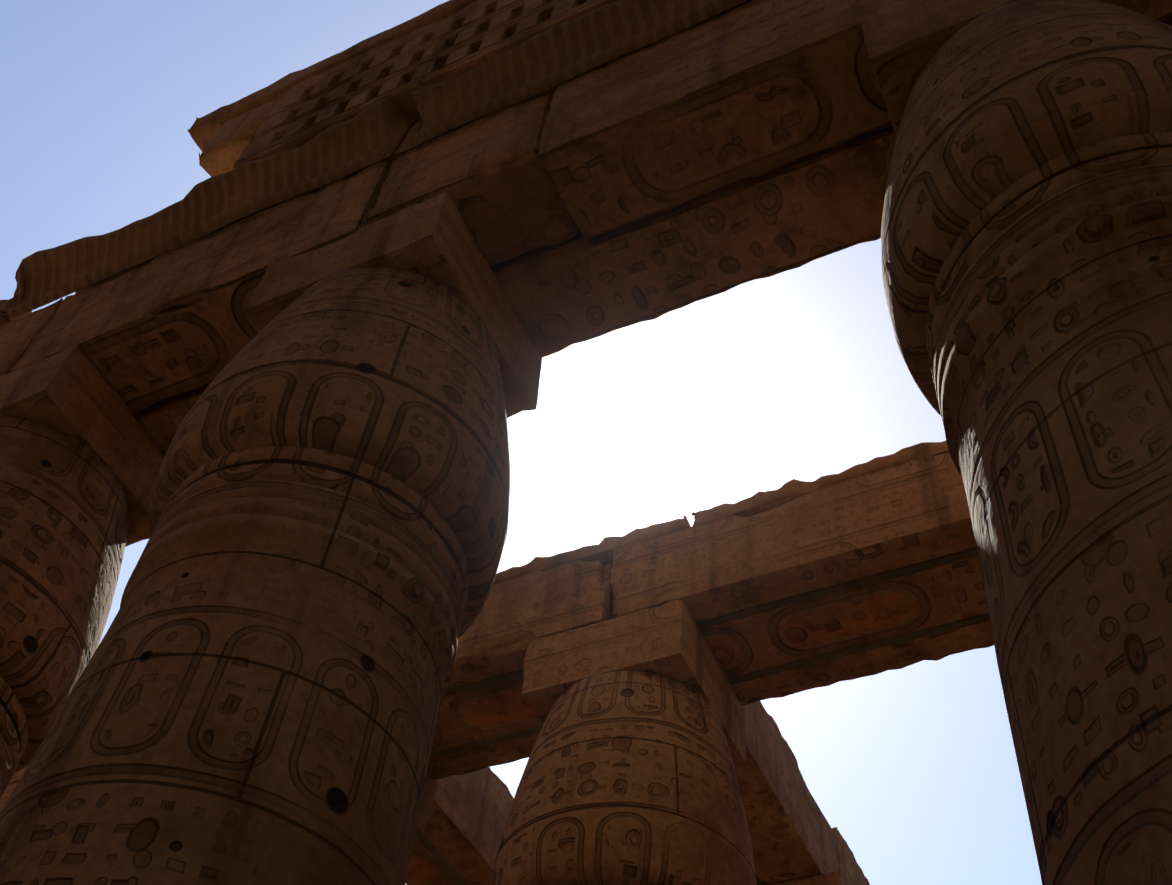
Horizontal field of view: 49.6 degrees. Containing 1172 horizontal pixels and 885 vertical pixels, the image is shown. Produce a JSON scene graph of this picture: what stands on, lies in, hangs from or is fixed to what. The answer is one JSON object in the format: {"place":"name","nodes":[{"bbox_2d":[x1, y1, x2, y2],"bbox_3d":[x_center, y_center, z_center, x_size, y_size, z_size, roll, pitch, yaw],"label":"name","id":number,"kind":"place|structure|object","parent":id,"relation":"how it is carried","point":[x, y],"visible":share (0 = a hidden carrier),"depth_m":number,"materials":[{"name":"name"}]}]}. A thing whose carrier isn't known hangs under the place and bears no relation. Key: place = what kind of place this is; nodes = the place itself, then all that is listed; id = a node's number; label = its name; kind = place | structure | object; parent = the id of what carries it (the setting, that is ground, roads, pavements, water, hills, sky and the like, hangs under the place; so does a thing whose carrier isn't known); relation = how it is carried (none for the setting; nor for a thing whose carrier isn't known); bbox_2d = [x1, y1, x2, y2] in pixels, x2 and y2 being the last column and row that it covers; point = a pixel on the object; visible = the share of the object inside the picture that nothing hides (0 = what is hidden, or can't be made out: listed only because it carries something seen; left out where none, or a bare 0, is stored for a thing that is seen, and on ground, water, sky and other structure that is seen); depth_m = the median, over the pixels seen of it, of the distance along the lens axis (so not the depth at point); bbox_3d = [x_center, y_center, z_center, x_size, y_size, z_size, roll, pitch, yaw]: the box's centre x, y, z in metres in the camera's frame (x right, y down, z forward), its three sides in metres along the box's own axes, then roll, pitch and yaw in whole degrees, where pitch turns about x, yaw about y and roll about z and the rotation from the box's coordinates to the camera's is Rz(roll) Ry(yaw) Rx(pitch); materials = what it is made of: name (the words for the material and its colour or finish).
{"place":"outdoors","nodes":[
{"label":"outdoors","id":0,"kind":"place"},
{"bbox_2d":[0,416,129,797],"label":"column","id":1,"kind":"structure","parent":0,"point":[64,515],"depth_m":12.33,"materials":[{"name":"stone"}]},
{"bbox_2d":[0,344,164,546],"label":"abacus","id":2,"kind":"object","parent":1,"relation":"on","point":[73,392],"visible":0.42,"depth_m":13.97,"materials":[{"name":"stone"}]},
{"bbox_2d":[133,383,209,453],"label":"architrave","id":3,"kind":"structure","parent":2,"relation":"on","point":[159,423],"depth_m":14.63,"materials":[{"name":"stone"}]},
{"bbox_2d":[8,161,390,413],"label":"architrave","id":4,"kind":"structure","parent":2,"relation":"on","point":[164,326],"depth_m":14.02,"materials":[{"name":"stone"}]},
{"bbox_2d":[5,98,415,317],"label":"cornice","id":5,"kind":"structure","parent":4,"relation":"on","point":[371,133],"depth_m":15.22,"materials":[{"name":"stone"}]},
{"bbox_2d":[199,97,280,176],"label":"stone block","id":6,"kind":"structure","parent":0,"point":[224,147],"depth_m":16.86,"materials":[{"name":"brown stone"}]},
{"bbox_2d":[0,266,509,884],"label":"column","id":7,"kind":"structure","parent":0,"point":[256,696],"depth_m":8.53,"materials":[{"name":"stone"}]},
{"bbox_2d":[243,191,541,417],"bbox_3d":[-1.909,-1.098,13.056,2.180,0.932,2.168,-18,-56,19],"label":"abacus","id":8,"kind":"object","parent":7,"relation":"on","point":[432,238],"visible":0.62,"depth_m":12.47,"materials":[{"name":"stone"}]},
{"bbox_2d":[0,0,1041,884],"label":"sky","id":9,"kind":"structure","parent":0,"point":[744,390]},
{"bbox_2d":[492,671,756,884],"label":"column","id":10,"kind":"structure","parent":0,"point":[629,778],"depth_m":13.61,"materials":[{"name":"stone"}]},
{"bbox_2d":[520,600,745,766],"bbox_3d":[0.645,3.313,16.194,2.180,0.931,2.173,-18,-56,19],"label":"abacus","id":11,"kind":"object","parent":10,"relation":"on","point":[667,640],"visible":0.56,"depth_m":15.62,"materials":[{"name":"stone"}]},
{"bbox_2d":[881,0,1171,884],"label":"column","id":12,"kind":"structure","parent":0,"point":[1027,244],"depth_m":6.60,"materials":[{"name":"stone"}]},
{"bbox_2d":[861,0,1153,136],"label":"beam","id":13,"kind":"structure","parent":12,"relation":"on","point":[905,41],"depth_m":10.49,"materials":[{"name":"stone"}]},
{"bbox_2d":[490,125,896,356],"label":"architrave","id":14,"kind":"structure","parent":13,"relation":"on","point":[786,217],"depth_m":12.70,"materials":[{"name":"stone"}]},
{"bbox_2d":[537,0,908,241],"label":"architrave","id":15,"kind":"structure","parent":13,"relation":"on","point":[760,88],"depth_m":11.98,"materials":[{"name":"stone"}]},
{"bbox_3d":[-8.389,10.027,14.107,3.563,12.000,3.568,12,-52,-3],"label":"column","id":16,"kind":"object","parent":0,"visible":0},
{"bbox_2d":[0,783,16,812],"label":"abacus","id":17,"kind":"object","parent":16,"relation":"on","point":[7,793],"depth_m":18.96,"materials":[{"name":"stone"}]},
{"bbox_3d":[2.670,11.665,14.225,3.563,12.000,3.568,26,-54,-14],"label":"column","id":18,"kind":"object","parent":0,"visible":0},
{"bbox_2d":[766,871,845,884],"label":"abacus","id":19,"kind":"object","parent":18,"relation":"on","point":[832,878],"visible":1,"depth_m":18.82,"materials":[{"name":"stone"}]},
{"bbox_2d":[734,701,839,884],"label":"cross beam","id":20,"kind":"structure","parent":19,"relation":"on","point":[791,832],"depth_m":18.56,"materials":[{"name":"stone"}]},
{"bbox_2d":[832,827,869,884],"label":"cross beam","id":21,"kind":"structure","parent":19,"relation":"on","point":[851,872],"depth_m":20.62,"materials":[{"name":"stone"}]},
{"bbox_3d":[8.050,-4.353,9.514,2.173,0.931,2.180,-18,-56,19],"label":"abacus","id":22,"kind":"object","parent":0,"visible":0},
{"bbox_2d":[1152,0,1171,21],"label":"architrave","id":23,"kind":"structure","parent":22,"relation":"on","point":[1162,10],"depth_m":10.89,"materials":[{"name":"stone"}]},
{"bbox_2d":[1163,17,1171,25],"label":"architrave","id":24,"kind":"structure","parent":22,"relation":"on","point":[1168,21],"depth_m":11.05,"materials":[{"name":"stone"}]},
{"bbox_3d":[-14.669,3.063,17.587,2.168,0.932,2.180,-18,-56,19],"label":"abacus","id":25,"kind":"object","parent":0,"visible":0},
{"bbox_3d":[-16.921,2.564,19.070,4.679,1.657,1.075,-18,-56,19],"label":"arch","id":26,"kind":"object","parent":25,"relation":"on","visible":0},
{"bbox_2d":[0,294,31,325],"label":"cornice stub","id":27,"kind":"object","parent":26,"relation":"on","point":[5,305],"visible":0.33,"depth_m":16.09,"materials":[{"name":"stone"}]},
{"bbox_3d":[16.549,-7.132,6.490,2.180,0.932,2.168,-18,-56,19],"label":"abacus","id":28,"kind":"object","parent":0,"visible":0},
{"bbox_3d":[14.300,-7.625,7.971,4.686,1.661,1.075,-18,-56,19],"label":"arch","id":29,"kind":"object","parent":28,"relation":"on","visible":0},
{"bbox_2d":[75,0,760,293],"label":"cornice","id":30,"kind":"structure","parent":29,"relation":"on","point":[404,145],"depth_m":14.15,"materials":[{"name":"stone"}]},
{"bbox_2d":[233,0,617,168],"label":"stone window grille","id":31,"kind":"object","parent":30,"relation":"on","point":[474,34],"visible":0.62,"depth_m":15.42,"materials":[{"name":"brown stone"}]},
{"bbox_2d":[187,0,475,151],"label":"cornice slab","id":32,"kind":"structure","parent":31,"relation":"on","point":[203,129],"depth_m":17.34,"materials":[{"name":"brown stone"}]},
{"bbox_2d":[410,0,746,146],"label":"cornice","id":33,"kind":"structure","parent":31,"relation":"attached to","point":[545,60],"depth_m":13.76,"materials":[{"name":"stone"}]},
{"bbox_2d":[365,92,579,265],"bbox_3d":[-1.109,-2.647,13.538,2.005,1.441,1.055,-18,-56,19],"label":"architrave","id":34,"kind":"object","parent":30,"relation":"attached to","point":[492,177],"visible":0.69,"depth_m":12.93,"materials":[{"name":"stone"}]},
{"bbox_3d":[6.355,1.449,14.164,2.180,0.931,2.173,-18,-56,19],"label":"abacus","id":35,"kind":"object","parent":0,"visible":0},
{"bbox_2d":[609,453,993,705],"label":"architrave","id":36,"kind":"structure","parent":35,"relation":"on","point":[864,575],"depth_m":15.66,"materials":[{"name":"stone"}]},
{"bbox_2d":[692,441,948,525],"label":"stone block","id":37,"kind":"structure","parent":36,"relation":"attached to","point":[758,502],"depth_m":16.30,"materials":[{"name":"brown stone"}]},
{"bbox_3d":[-4.133,8.638,12.594,3.568,12.000,3.563,18,-53,-8],"label":"column","id":38,"kind":"object","parent":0,"visible":0},
{"bbox_2d":[415,771,437,834],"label":"beam","id":39,"kind":"structure","parent":38,"relation":"on","point":[430,790],"depth_m":17.85,"materials":[{"name":"stone"}]},
{"bbox_2d":[427,559,612,779],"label":"architrave","id":40,"kind":"structure","parent":39,"relation":"on","point":[487,717],"depth_m":17.02,"materials":[{"name":"stone"}]},
{"bbox_2d":[492,515,690,584],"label":"stone block","id":41,"kind":"structure","parent":40,"relation":"attached to","point":[601,550],"depth_m":17.24,"materials":[{"name":"brown stone"}]},
{"bbox_3d":[-12.107,7.476,20.726,2.180,0.931,2.173,-18,-56,19],"label":"abacus","id":42,"kind":"object","parent":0,"visible":0},
{"bbox_2d":[8,766,27,784],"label":"architrave","id":43,"kind":"structure","parent":42,"relation":"on","point":[16,776],"depth_m":19.24,"materials":[{"name":"stone"}]},
{"bbox_3d":[-1.575,13.054,15.735,3.563,12.000,3.568,-14,-55,16],"label":"column","id":44,"kind":"object","parent":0,"visible":0},
{"bbox_3d":[-1.045,9.114,20.843,2.167,0.932,2.180,-18,-56,19],"label":"abacus","id":45,"kind":"object","parent":44,"relation":"on","visible":0},
{"bbox_2d":[406,767,513,884],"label":"cross beam","id":46,"kind":"structure","parent":45,"relation":"on","point":[458,843],"depth_m":19.55,"materials":[{"name":"stone"}]},
{"bbox_3d":[-10.941,5.611,10.965,3.568,12.000,3.563,16,-53,-6],"label":"column","id":47,"kind":"object","parent":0,"visible":0},
{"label":"abacus","id":48,"kind":"object","parent":47,"relation":"on","visible":0},
{"bbox_2d":[0,298,63,375],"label":"architrave","id":49,"kind":"structure","parent":48,"relation":"on","point":[16,337],"depth_m":15.29,"materials":[{"name":"stone"}]}
]}

